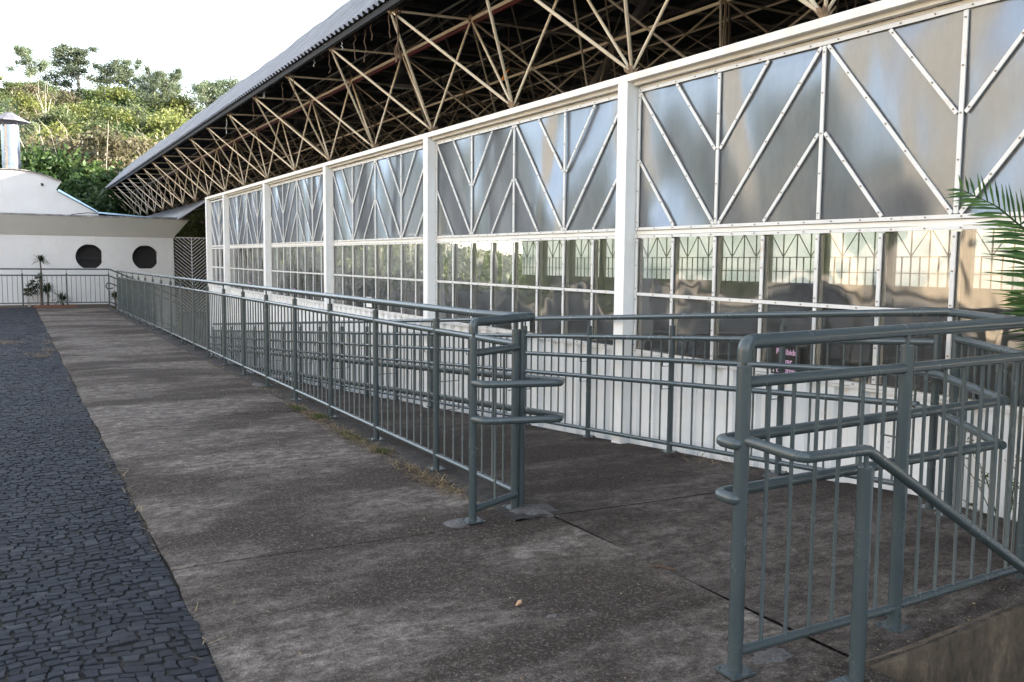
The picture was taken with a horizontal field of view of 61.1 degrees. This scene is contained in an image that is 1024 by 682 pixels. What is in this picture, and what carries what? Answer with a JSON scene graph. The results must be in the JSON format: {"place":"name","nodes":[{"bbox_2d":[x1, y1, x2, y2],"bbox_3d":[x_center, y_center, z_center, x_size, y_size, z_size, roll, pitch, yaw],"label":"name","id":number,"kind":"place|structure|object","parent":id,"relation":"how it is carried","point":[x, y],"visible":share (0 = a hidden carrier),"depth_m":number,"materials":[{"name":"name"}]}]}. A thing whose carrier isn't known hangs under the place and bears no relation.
{"place":"outdoors","nodes":[
{"label":"outdoors","id":0,"kind":"place"},
{"bbox_2d":[0,304,114,307],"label":"soil bed","id":1,"kind":"object","parent":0,"point":[77,305],"visible":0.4,"depth_m":28.42,"materials":[{"name":"brown soil"}]},
{"bbox_2d":[24,283,35,306],"bbox_3d":[-15.485,-1.506,27.868,0.419,0.821,0.362,-2,6,-30],"label":"shrub","id":2,"kind":"object","parent":1,"relation":"on","point":[26,293],"visible":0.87,"depth_m":27.85,"materials":[{"name":"green plant"}]},
{"bbox_2d":[28,276,44,304],"bbox_3d":[-15.308,-1.616,27.930,0.407,1.032,0.426,1,5,6],"label":"shrub","id":3,"kind":"object","parent":1,"relation":"on","point":[36,288],"visible":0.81,"depth_m":27.88,"materials":[{"name":"green plant"}]},
{"bbox_2d":[36,273,44,304],"bbox_3d":[-15.183,-1.645,27.896,0.393,1.157,0.404,3,6,22],"label":"yucca","id":4,"kind":"object","parent":1,"relation":"on","point":[41,298],"visible":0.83,"depth_m":27.91,"materials":[{"name":"green plant"}]},
{"bbox_2d":[32,254,52,304],"bbox_3d":[-15.201,-1.957,28.015,0.692,1.756,0.679,-2,6,-30],"label":"yucca","id":5,"kind":"object","parent":1,"relation":"on","point":[40,258],"visible":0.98,"depth_m":27.93,"materials":[{"name":"green plant"}]},
{"bbox_2d":[35,282,59,304],"bbox_3d":[-14.990,-1.507,27.988,0.919,0.870,0.924,-2,6,-30],"label":"yucca","id":6,"kind":"object","parent":1,"relation":"on","point":[45,288],"visible":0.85,"depth_m":27.90,"materials":[{"name":"green plant"}]},
{"bbox_2d":[0,268,109,306],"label":"yard fence","id":7,"kind":"object","parent":1,"relation":"on","point":[23,303],"visible":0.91,"depth_m":27.76,"materials":[{"name":"metal"}]},
{"bbox_2d":[52,292,71,304],"bbox_3d":[-14.628,-1.358,28.163,0.843,0.554,0.876,-2,6,-30],"label":"yucca","id":8,"kind":"object","parent":1,"relation":"on","point":[60,297],"visible":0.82,"depth_m":28.11,"materials":[{"name":"green plant"}]},
{"bbox_2d":[0,307,223,681],"bbox_3d":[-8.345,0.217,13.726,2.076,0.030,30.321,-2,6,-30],"label":"cobblestone paving","id":9,"kind":"structure","parent":0,"point":[14,322],"depth_m":4.45,"materials":[{"name":"stone"}]},
{"bbox_2d":[157,328,188,342],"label":"path","id":10,"kind":"structure","parent":0,"point":[175,336],"depth_m":29.49,"materials":[{"name":"concrete"}]},
{"bbox_2d":[105,269,179,327],"bbox_3d":[-12.242,-1.353,28.895,2.397,2.101,0.610,-2,6,-30],"label":"stair railing","id":11,"kind":"object","parent":10,"relation":"on","point":[116,285],"visible":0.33,"depth_m":28.63,"materials":[{"name":"metal"}]},
{"bbox_2d":[173,237,206,326],"bbox_3d":[-11.566,-1.974,31.487,1.324,3.546,0.024,-2,6,-30],"label":"chevron screen","id":12,"kind":"object","parent":10,"relation":"on","point":[191,251],"visible":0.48,"depth_m":31.34,"materials":[{"name":"grey metal"}]},
{"bbox_2d":[44,325,526,595],"bbox_3d":[-5.428,1.175,12.908,2.145,1.670,34.700,-2,6,-30],"label":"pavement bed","id":13,"kind":"object","parent":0,"point":[166,565],"depth_m":4.36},
{"bbox_2d":[194,245,524,290],"bbox_3d":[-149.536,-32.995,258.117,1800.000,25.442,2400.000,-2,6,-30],"label":"ground","id":14,"kind":"structure","parent":0,"point":[371,280],"depth_m":63.39,"materials":[{"name":"green plant"}]},
{"bbox_2d":[0,76,21,96],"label":"slim tree","id":15,"kind":"object","parent":14,"relation":"on","point":[7,85],"visible":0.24,"depth_m":84.82,"materials":[{"name":"green plant"}]},
{"bbox_2d":[0,98,28,114],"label":"tall tree","id":16,"kind":"object","parent":14,"relation":"on","point":[5,105],"visible":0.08,"depth_m":62.56,"materials":[{"name":"green plant"}]},
{"bbox_2d":[0,73,32,97],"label":"bushy tree","id":17,"kind":"object","parent":14,"relation":"on","point":[1,77],"visible":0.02,"depth_m":86.20,"materials":[{"name":"green plant"}]},
{"bbox_2d":[3,89,32,111],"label":"bushy tree","id":18,"kind":"object","parent":14,"relation":"on","point":[16,99],"visible":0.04,"depth_m":75.04,"materials":[{"name":"green plant"}]},
{"bbox_2d":[0,95,41,138],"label":"broad tree","id":19,"kind":"object","parent":14,"relation":"on","point":[16,107],"depth_m":57.67,"materials":[{"name":"green plant"}]},
{"bbox_2d":[0,88,50,118],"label":"bushy tree","id":20,"kind":"object","parent":14,"relation":"on","point":[24,99],"visible":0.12,"depth_m":70.91,"materials":[{"name":"green plant"}]},
{"bbox_2d":[0,108,51,147],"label":"tall tree","id":21,"kind":"object","parent":14,"relation":"on","point":[30,128],"visible":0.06,"depth_m":52.41,"materials":[{"name":"green plant"}]},
{"bbox_2d":[2,40,56,84],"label":"tall tree","id":22,"kind":"object","parent":14,"relation":"on","point":[21,51],"visible":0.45,"depth_m":89.54,"materials":[{"name":"green plant"}]},
{"bbox_2d":[20,134,52,168],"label":"slim tree","id":23,"kind":"object","parent":14,"relation":"on","point":[28,147],"visible":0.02,"depth_m":48.34,"materials":[{"name":"green plant"}]},
{"bbox_2d":[1,123,82,156],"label":"bushy tree","id":24,"kind":"object","parent":14,"relation":"on","point":[48,132],"depth_m":52.02,"materials":[{"name":"green plant"}]},
{"bbox_2d":[22,80,61,98],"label":"slim tree","id":25,"kind":"object","parent":14,"relation":"on","point":[51,87],"visible":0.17,"depth_m":83.62,"materials":[{"name":"green plant"}]},
{"bbox_2d":[5,79,80,112],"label":"seeding tree","id":26,"kind":"object","parent":14,"relation":"on","point":[63,96],"visible":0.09,"depth_m":76.36,"materials":[{"name":"green plant"}]},
{"bbox_2d":[33,84,54,116],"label":"bare tree","id":27,"kind":"object","parent":14,"relation":"on","point":[51,94],"visible":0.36,"depth_m":63.90,"materials":[{"name":"beige plant"}]},
{"bbox_2d":[19,119,83,139],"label":"bushy tree","id":28,"kind":"object","parent":14,"relation":"on","point":[67,128],"visible":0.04,"depth_m":58.13,"materials":[{"name":"green plant"}]},
{"bbox_2d":[40,87,65,105],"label":"slim tree","id":29,"kind":"object","parent":14,"relation":"on","point":[46,91],"visible":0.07,"depth_m":78.72,"materials":[{"name":"green plant"}]},
{"bbox_2d":[19,108,91,132],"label":"seeding tree","id":30,"kind":"object","parent":14,"relation":"on","point":[37,119],"depth_m":61.37,"materials":[{"name":"green plant"}]},
{"bbox_2d":[37,101,79,115],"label":"slim tree","id":31,"kind":"object","parent":14,"relation":"on","point":[52,108],"visible":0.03,"depth_m":68.52,"materials":[{"name":"green plant"}]},
{"bbox_2d":[28,104,95,138],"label":"slim tree","id":32,"kind":"object","parent":14,"relation":"on","point":[62,116],"visible":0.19,"depth_m":60.59,"materials":[{"name":"green plant"}]},
{"bbox_2d":[19,37,109,101],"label":"tall tree","id":33,"kind":"object","parent":14,"relation":"on","point":[72,68],"visible":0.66,"depth_m":97.07,"materials":[{"name":"green plant"}]},
{"bbox_2d":[20,133,109,194],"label":"broad tree","id":34,"kind":"object","parent":14,"relation":"on","point":[34,161],"visible":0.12,"depth_m":41.46,"materials":[{"name":"green plant"}]},
{"bbox_2d":[57,87,81,104],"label":"seeding tree","id":35,"kind":"object","parent":14,"relation":"on","point":[75,100],"visible":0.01,"depth_m":88.24,"materials":[{"name":"green plant"}]},
{"bbox_2d":[0,119,145,151],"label":"seeding tree","id":36,"kind":"object","parent":14,"relation":"on","point":[42,138],"depth_m":48.63,"materials":[{"name":"green plant"}]},
{"bbox_2d":[32,93,114,117],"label":"bushy tree","id":37,"kind":"object","parent":14,"relation":"on","point":[72,108],"visible":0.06,"depth_m":75.88,"materials":[{"name":"green plant"}]},
{"bbox_2d":[21,151,145,213],"bbox_3d":[-21.032,-4.728,42.011,7.625,8.600,7.723,0,5,-8],"label":"broad tree","id":38,"kind":"object","parent":14,"relation":"on","point":[104,178],"visible":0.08,"depth_m":40.82,"materials":[{"name":"green plant"}]},
{"bbox_2d":[24,95,149,138],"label":"bushy tree","id":39,"kind":"object","parent":14,"relation":"on","point":[125,117],"visible":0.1,"depth_m":68.09,"materials":[{"name":"green plant"}]},
{"bbox_2d":[20,119,156,175],"bbox_3d":[-22.338,-6.522,46.933,10.285,10.444,11.478,1,5,11],"label":"seeding tree","id":40,"kind":"object","parent":14,"relation":"on","point":[101,144],"visible":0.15,"depth_m":44.60,"materials":[{"name":"green plant"}]},
{"bbox_2d":[76,83,110,104],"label":"slim tree","id":41,"kind":"object","parent":14,"relation":"on","point":[86,92],"visible":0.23,"depth_m":86.42,"materials":[{"name":"green plant"}]},
{"bbox_2d":[69,104,119,129],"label":"slim tree","id":42,"kind":"object","parent":14,"relation":"on","point":[96,109],"visible":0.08,"depth_m":68.97,"materials":[{"name":"green plant"}]},
{"bbox_2d":[0,168,189,327],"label":"white building","id":43,"kind":"structure","parent":14,"relation":"on","point":[40,215],"depth_m":29.23,"materials":[{"name":"paint"}]},
{"bbox_2d":[0,112,29,168],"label":"chimney pipe","id":44,"kind":"object","parent":43,"relation":"on","point":[10,146],"visible":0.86,"depth_m":29.29,"materials":[{"name":"silver metal"}]},
{"bbox_2d":[75,244,102,267],"bbox_3d":[-14.525,-2.891,29.789,1.060,1.060,0.110,-2,6,-30],"label":"window","id":45,"kind":"structure","parent":43,"relation":"in","point":[88,255],"depth_m":29.82,"materials":[{"name":"black glass"}]},
{"bbox_2d":[132,245,157,269],"bbox_3d":[-12.986,-2.951,30.672,1.060,1.060,0.110,-2,6,-30],"label":"window","id":46,"kind":"structure","parent":43,"relation":"in","point":[144,257],"depth_m":30.71,"materials":[{"name":"black glass"}]},
{"bbox_2d":[62,112,136,139],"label":"slim tree","id":47,"kind":"object","parent":14,"relation":"on","point":[108,126],"visible":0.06,"depth_m":59.00,"materials":[{"name":"green plant"}]},
{"bbox_2d":[55,94,149,119],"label":"broad tree","id":48,"kind":"object","parent":14,"relation":"on","point":[96,101],"visible":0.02,"depth_m":78.45,"materials":[{"name":"green plant"}]},
{"bbox_2d":[89,55,138,104],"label":"tall tree","id":49,"kind":"object","parent":14,"relation":"on","point":[117,69],"visible":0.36,"depth_m":95.70,"materials":[{"name":"green plant"}]},
{"bbox_2d":[79,75,148,108],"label":"bushy tree","id":50,"kind":"object","parent":14,"relation":"on","point":[118,92],"visible":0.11,"depth_m":85.80,"materials":[{"name":"green plant"}]},
{"bbox_2d":[58,155,170,215],"bbox_3d":[-19.224,-4.894,43.520,7.953,8.698,7.878,2,5,20],"label":"broad tree","id":51,"kind":"object","parent":14,"relation":"on","point":[128,195],"visible":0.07,"depth_m":41.31,"materials":[{"name":"green plant"}]},
{"bbox_2d":[92,52,148,104],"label":"tall tree","id":52,"kind":"object","parent":14,"relation":"on","point":[128,74],"visible":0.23,"depth_m":96.57,"materials":[{"name":"green plant"}]},
{"bbox_2d":[102,115,145,137],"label":"broad tree","id":53,"kind":"object","parent":14,"relation":"on","point":[126,124],"visible":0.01,"depth_m":68.22,"materials":[{"name":"green plant"}]},
{"bbox_2d":[73,181,180,274],"bbox_3d":[-17.788,-3.575,38.303,5.670,6.944,5.598,-4,7,-39],"label":"broad tree","id":54,"kind":"object","parent":14,"relation":"on","point":[100,202],"visible":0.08,"depth_m":36.91,"materials":[{"name":"green plant"}]},
{"bbox_2d":[70,129,185,192],"bbox_3d":[-21.878,-6.994,49.441,10.834,10.389,9.524,2,5,11],"label":"seeding tree","id":55,"kind":"object","parent":14,"relation":"on","point":[143,143],"visible":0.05,"depth_m":48.98,"materials":[{"name":"green plant"}]},
{"bbox_2d":[114,98,155,134],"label":"tall tree","id":56,"kind":"object","parent":14,"relation":"on","point":[137,112],"visible":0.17,"depth_m":72.81,"materials":[{"name":"green plant"}]},
{"bbox_2d":[125,128,162,157],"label":"bushy tree","id":57,"kind":"object","parent":14,"relation":"on","point":[152,141],"visible":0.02,"depth_m":52.93,"materials":[{"name":"green plant"}]},
{"bbox_2d":[111,89,178,115],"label":"broad tree","id":58,"kind":"object","parent":14,"relation":"on","point":[129,99],"visible":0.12,"depth_m":87.74,"materials":[{"name":"green plant"}]},
{"bbox_2d":[134,89,162,106],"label":"tall tree","id":59,"kind":"object","parent":14,"relation":"on","point":[154,95],"visible":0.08,"depth_m":93.81,"materials":[{"name":"green plant"}]},
{"bbox_2d":[130,64,177,107],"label":"tall tree","id":60,"kind":"object","parent":14,"relation":"on","point":[154,85],"visible":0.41,"depth_m":93.85,"materials":[{"name":"green plant"}]},
{"bbox_2d":[133,103,191,133],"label":"bushy tree","id":61,"kind":"object","parent":14,"relation":"on","point":[177,110],"visible":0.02,"depth_m":76.76,"materials":[{"name":"green plant"}]},
{"bbox_2d":[131,103,195,143],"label":"bushy tree","id":62,"kind":"object","parent":14,"relation":"on","point":[168,124],"visible":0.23,"depth_m":68.76,"materials":[{"name":"green plant"}]},
{"bbox_2d":[131,181,201,296],"bbox_3d":[-17.449,-4.187,42.595,6.011,7.458,6.089,3,6,26],"label":"broad tree","id":63,"kind":"object","parent":14,"relation":"on","point":[159,197],"visible":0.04,"depth_m":41.75,"materials":[{"name":"green plant"}]},
{"bbox_2d":[136,66,201,106],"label":"tall tree","id":64,"kind":"object","parent":14,"relation":"on","point":[175,76],"visible":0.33,"depth_m":96.50,"materials":[{"name":"green plant"}]},
{"bbox_2d":[141,87,205,118],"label":"bushy tree","id":65,"kind":"object","parent":14,"relation":"on","point":[178,102],"visible":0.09,"depth_m":90.01,"materials":[{"name":"green plant"}]},
{"bbox_2d":[147,100,204,117],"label":"seeding tree","id":66,"kind":"object","parent":14,"relation":"on","point":[191,107],"visible":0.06,"depth_m":89.98,"materials":[{"name":"green plant"}]},
{"bbox_2d":[146,185,251,298],"bbox_3d":[-15.365,-3.926,42.007,5.395,7.045,6.400,-1,5,-17],"label":"bushy tree","id":67,"kind":"object","parent":14,"relation":"on","point":[176,200],"visible":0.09,"depth_m":41.01,"materials":[{"name":"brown plant"}]},
{"bbox_2d":[179,68,235,115],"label":"tall tree","id":68,"kind":"object","parent":14,"relation":"on","point":[199,90],"visible":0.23,"depth_m":91.13,"materials":[{"name":"green plant"}]},
{"bbox_2d":[174,209,257,302],"bbox_3d":[-13.855,-3.026,38.336,5.273,5.804,4.444,0,5,0],"label":"bushy tree","id":69,"kind":"object","parent":14,"relation":"on","point":[199,234],"visible":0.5,"depth_m":37.68,"materials":[{"name":"green plant"}]},
{"bbox_2d":[201,67,252,104],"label":"tall tree","id":70,"kind":"object","parent":14,"relation":"on","point":[231,84],"visible":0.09,"depth_m":91.96,"materials":[{"name":"green plant"}]},
{"bbox_2d":[232,182,276,274],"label":"bushy tree","id":71,"kind":"object","parent":14,"relation":"on","point":[257,251],"visible":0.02,"depth_m":60.08,"materials":[{"name":"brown plant"}]},
{"bbox_2d":[104,307,547,521],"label":"kerb","id":72,"kind":"structure","parent":14,"relation":"on","point":[484,492],"depth_m":7.54,"materials":[{"name":"concrete"}]},
{"bbox_2d":[287,403,396,454],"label":"weeds","id":73,"kind":"object","parent":72,"relation":"on","point":[321,417],"visible":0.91,"depth_m":7.55,"materials":[{"name":"green plant"}]},
{"bbox_2d":[510,503,556,518],"bbox_3d":[0.116,1.032,5.281,0.358,0.032,0.280,-1,5,-16],"label":"cement patch","id":74,"kind":"object","parent":72,"relation":"on","point":[534,509],"visible":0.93,"depth_m":5.25,"materials":[{"name":"grey concrete"}]},
{"bbox_2d":[179,241,561,294],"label":"undergrowth","id":75,"kind":"object","parent":14,"relation":"on","point":[504,269],"visible":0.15,"depth_m":64.51,"materials":[{"name":"green plant"}]},
{"bbox_2d":[102,0,1023,521],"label":"hall building","id":76,"kind":"structure","parent":14,"relation":"on","point":[650,156],"depth_m":10.24,"materials":[{"name":"white paint"}]},
{"bbox_2d":[148,199,204,219],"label":"canopy roof","id":77,"kind":"structure","parent":76,"relation":"attached to","point":[181,212],"depth_m":31.19,"materials":[{"name":"white metal"}]},
{"bbox_2d":[210,198,223,287],"bbox_3d":[-7.985,-2.671,23.681,0.035,2.408,2.166,-2,6,-30],"label":"window","id":78,"kind":"structure","parent":76,"relation":"in","point":[216,206],"depth_m":23.96,"materials":[{"name":"metal"}]},
{"bbox_2d":[230,153,243,167],"bbox_3d":[-9.546,-6.618,30.015,0.500,1.220,0.500,-2,6,-30],"label":"pendant lamp","id":79,"kind":"object","parent":76,"relation":"hanging from","point":[236,161],"visible":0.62,"depth_m":29.97,"materials":[{"name":"metal"}]},
{"bbox_2d":[228,187,263,293],"bbox_3d":[-6.346,-2.398,20.894,0.080,2.418,4.020,-2,6,-30],"label":"window","id":80,"kind":"structure","parent":76,"relation":"in","point":[245,209],"depth_m":20.96,"materials":[{"name":"metal"}]},
{"bbox_2d":[270,171,323,302],"bbox_3d":[-4.247,-2.034,17.263,0.080,2.418,4.080,-2,6,-30],"label":"window","id":81,"kind":"structure","parent":76,"relation":"in","point":[296,204],"depth_m":17.23,"materials":[{"name":"metal"}]},
{"bbox_2d":[289,89,307,133],"bbox_3d":[-5.329,-5.773,21.523,0.500,1.220,0.500,-2,6,-30],"label":"pendant lamp","id":82,"kind":"object","parent":76,"relation":"hanging from","point":[298,126],"visible":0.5,"depth_m":21.47,"materials":[{"name":"metal"}]},
{"bbox_2d":[332,144,422,318],"bbox_3d":[-2.113,-1.665,13.571,0.080,2.418,4.160,-2,6,-30],"label":"window","id":83,"kind":"structure","parent":76,"relation":"in","point":[378,200],"depth_m":13.41,"materials":[{"name":"metal"}]},
{"bbox_2d":[394,6,401,62],"bbox_3d":[-1.310,-3.524,9.983,0.076,0.626,0.089,4,6,33],"label":"hanging strand","id":84,"kind":"object","parent":76,"relation":"hanging from","point":[397,47],"visible":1,"depth_m":9.97},
{"bbox_2d":[387,15,412,89],"bbox_3d":[-1.893,-4.970,14.893,0.500,1.220,0.500,-2,6,-30],"label":"pendant lamp","id":85,"kind":"object","parent":76,"relation":"hanging from","point":[402,78],"visible":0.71,"depth_m":14.83,"materials":[{"name":"metal"}]},
{"bbox_2d":[501,19,508,79],"bbox_3d":[-0.087,-3.730,11.123,0.118,0.750,0.036,5,7,39],"label":"hanging rope","id":86,"kind":"object","parent":76,"relation":"hanging from","point":[507,70],"visible":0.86,"depth_m":11.10,"materials":[{"name":"orange plastic"}]},
{"bbox_2d":[436,92,617,347],"bbox_3d":[0.039,-1.292,9.849,0.080,2.418,4.150,-2,6,-30],"label":"window","id":87,"kind":"structure","parent":76,"relation":"in","point":[546,175],"depth_m":9.47,"materials":[{"name":"metal"}]},
{"bbox_2d":[774,346,800,373],"bbox_3d":[2.028,0.149,6.401,0.010,0.220,0.240,-2,6,-30],"label":"sign","id":88,"kind":"object","parent":76,"relation":"attached to","point":[790,355],"visible":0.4,"depth_m":6.38,"materials":[{"name":"pink"}]},
{"bbox_2d":[633,0,1023,412],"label":"window","id":89,"kind":"structure","parent":76,"relation":"in","point":[867,128],"depth_m":5.94,"materials":[{"name":"metal"}]},
{"bbox_2d":[843,599,1023,681],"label":"landing edge wall","id":90,"kind":"structure","parent":14,"relation":"on","point":[990,649],"depth_m":3.59,"materials":[{"name":"concrete"}]},
{"bbox_3d":[4.424,2.101,4.228,6.280,1.540,1.542,-2,6,-30],"label":"stairs","id":91,"kind":"object","parent":14,"relation":"on","visible":0},
{"bbox_2d":[744,436,1023,681],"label":"stair handrail","id":92,"kind":"object","parent":91,"relation":"on","point":[861,566],"visible":1,"depth_m":3.10,"materials":[{"name":"metal"}]},
{"bbox_2d":[36,307,900,681],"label":"pavement","id":93,"kind":"structure","parent":0,"point":[376,577],"depth_m":4.35,"materials":[{"name":"concrete"}]},
{"bbox_2d":[33,305,75,307],"bbox_3d":[-14.511,-1.097,27.515,1.200,0.080,0.140,-2,6,-30],"label":"brick edging","id":94,"kind":"object","parent":93,"relation":"on","point":[41,306],"visible":0.89,"depth_m":27.44,"materials":[{"name":"brick"}]},
{"bbox_2d":[116,270,564,524],"bbox_3d":[-5.652,-0.012,14.921,0.596,2.158,23.072,-2,6,-30],"label":"walkway railing","id":95,"kind":"object","parent":93,"relation":"on","point":[133,300],"visible":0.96,"depth_m":7.21,"materials":[{"name":"metal"}]},
{"bbox_2d":[0,339,804,664],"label":"dry grass","id":96,"kind":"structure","parent":93,"relation":"on","point":[442,483],"depth_m":6.72,"materials":[{"name":"plant"}]},
{"bbox_2d":[443,518,467,527],"bbox_3d":[-0.303,1.054,5.053,0.148,0.020,0.246,5,7,42],"label":"cement patch","id":97,"kind":"object","parent":93,"relation":"on","point":[456,523],"visible":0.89,"depth_m":5.00,"materials":[{"name":"grey concrete"}]},
{"bbox_2d":[138,411,1015,681],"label":"litter crumbs","id":98,"kind":"object","parent":93,"relation":"on","point":[620,593],"visible":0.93,"depth_m":3.85,"materials":[{"name":"plant"}]},
{"bbox_2d":[748,648,793,663],"bbox_3d":[0.999,1.218,3.354,0.232,0.018,0.110,-2,6,-30],"label":"cement patch","id":99,"kind":"object","parent":93,"relation":"on","point":[770,655],"visible":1,"depth_m":3.34,"materials":[{"name":"grey concrete"}]},
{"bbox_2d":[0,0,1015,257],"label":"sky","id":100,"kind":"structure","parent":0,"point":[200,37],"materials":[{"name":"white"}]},
{"bbox_2d":[254,374,1023,667],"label":"ramp","id":101,"kind":"structure","parent":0,"point":[689,538],"depth_m":4.95,"materials":[{"name":"concrete"}]},
{"bbox_2d":[212,308,953,510],"bbox_3d":[-2.868,0.245,14.499,0.176,2.646,21.647,-2,6,-30],"label":"ramp railing","id":102,"kind":"object","parent":101,"relation":"on","point":[781,366],"visible":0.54,"depth_m":7.25,"materials":[{"name":"metal"}]},
{"bbox_2d":[713,316,1023,680],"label":"front railing","id":103,"kind":"object","parent":101,"relation":"on","point":[742,487],"visible":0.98,"depth_m":3.47,"materials":[{"name":"metal"}]},
{"bbox_2d":[915,309,1023,555],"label":"corner railing","id":104,"kind":"object","parent":101,"relation":"on","point":[959,341],"visible":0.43,"depth_m":4.54,"materials":[{"name":"metal"}]},
{"bbox_2d":[942,431,1020,518],"bbox_3d":[2.769,0.803,4.902,0.240,0.525,0.709,-2,6,-30],"label":"wall weed","id":105,"kind":"object","parent":101,"relation":"on","point":[987,476],"depth_m":5.02,"materials":[{"name":"green plant"}]},
{"bbox_2d":[945,174,1023,347],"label":"palm tree","id":106,"kind":"object","parent":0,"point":[1017,301],"visible":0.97,"depth_m":4.31,"materials":[{"name":"green plant"}]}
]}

